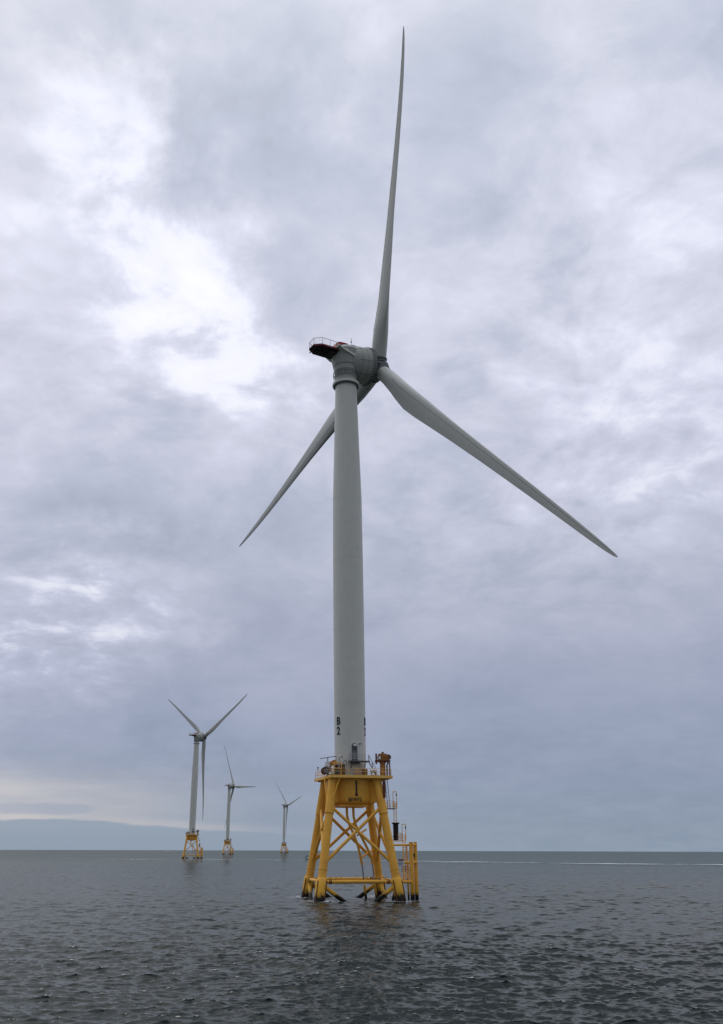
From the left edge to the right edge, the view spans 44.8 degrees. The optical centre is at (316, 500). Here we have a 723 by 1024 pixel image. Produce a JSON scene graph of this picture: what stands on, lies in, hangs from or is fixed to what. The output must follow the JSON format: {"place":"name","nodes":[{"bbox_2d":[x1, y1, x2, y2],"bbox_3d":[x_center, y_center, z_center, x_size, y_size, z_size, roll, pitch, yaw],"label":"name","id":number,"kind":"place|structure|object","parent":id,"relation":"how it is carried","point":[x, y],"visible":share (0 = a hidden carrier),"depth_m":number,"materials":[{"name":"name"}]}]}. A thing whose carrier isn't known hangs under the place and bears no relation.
{"place":"outdoors","nodes":[
{"label":"outdoors","id":0,"kind":"place"},
{"bbox_2d":[354,769,367,774],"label":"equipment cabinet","id":1,"kind":"object","parent":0,"point":[360,773],"visible":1,"depth_m":143.83,"materials":[{"name":"grey metal"}]},
{"bbox_2d":[0,850,722,1023],"bbox_3d":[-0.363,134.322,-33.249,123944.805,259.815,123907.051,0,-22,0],"label":"sea","id":2,"kind":"structure","parent":0,"point":[250,937],"depth_m":78.11,"materials":[{"name":"liquid"}]},
{"bbox_2d":[182,834,202,858],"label":"jacket foundation","id":3,"kind":"object","parent":2,"relation":"in","point":[191,837],"visible":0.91,"depth_m":735.18,"materials":[{"name":"yellow paint"}]},
{"bbox_2d":[169,693,247,833],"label":"wind turbine","id":4,"kind":"object","parent":3,"relation":"on","point":[199,736],"visible":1,"depth_m":762.60,"materials":[{"name":"grey metal"}]},
{"bbox_2d":[222,840,233,853],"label":"jacket foundation","id":5,"kind":"object","parent":2,"relation":"in","point":[231,847],"visible":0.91,"depth_m":1339.65,"materials":[{"name":"yellow paint"}]},
{"bbox_2d":[224,746,255,840],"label":"wind turbine","id":6,"kind":"object","parent":5,"relation":"on","point":[232,786],"visible":1,"depth_m":1364.97,"materials":[{"name":"grey metal"}]},
{"bbox_2d":[280,843,287,852],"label":"jacket foundation","id":7,"kind":"object","parent":2,"relation":"in","point":[285,845],"visible":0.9,"depth_m":1947.87,"materials":[{"name":"yellow paint"}]},
{"bbox_2d":[277,785,300,843],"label":"wind turbine","id":8,"kind":"object","parent":7,"relation":"on","point":[284,806],"visible":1,"depth_m":1976.74,"materials":[{"name":"grey metal"}]},
{"bbox_2d":[301,768,418,901],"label":"jacket foundation","id":9,"kind":"object","parent":2,"relation":"in","point":[353,792],"visible":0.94,"depth_m":142.51,"materials":[{"name":"yellow paint"}]},
{"bbox_2d":[321,760,337,775],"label":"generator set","id":10,"kind":"object","parent":9,"relation":"on","point":[325,770],"visible":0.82,"depth_m":144.18,"materials":[{"name":"grey metal"}]},
{"bbox_2d":[333,762,341,774],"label":"pump frame","id":11,"kind":"object","parent":9,"relation":"on","point":[337,770],"visible":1,"depth_m":142.92,"materials":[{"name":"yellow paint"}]},
{"bbox_2d":[337,760,346,774],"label":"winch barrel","id":12,"kind":"object","parent":9,"relation":"on","point":[343,768],"visible":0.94,"depth_m":143.57,"materials":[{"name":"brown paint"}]},
{"bbox_2d":[375,752,390,774],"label":"deck crane","id":13,"kind":"object","parent":9,"relation":"on","point":[383,759],"visible":0.88,"depth_m":145.31,"materials":[{"name":"orange paint"}]},
{"bbox_2d":[239,26,617,774],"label":"wind turbine","id":14,"kind":"object","parent":9,"relation":"on","point":[359,374],"visible":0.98,"depth_m":162.63,"materials":[{"name":"grey paint"}]},
{"bbox_2d":[0,0,722,851],"label":"sky","id":15,"kind":"structure","parent":0,"point":[194,194],"materials":[{"name":"grey"}]}
]}

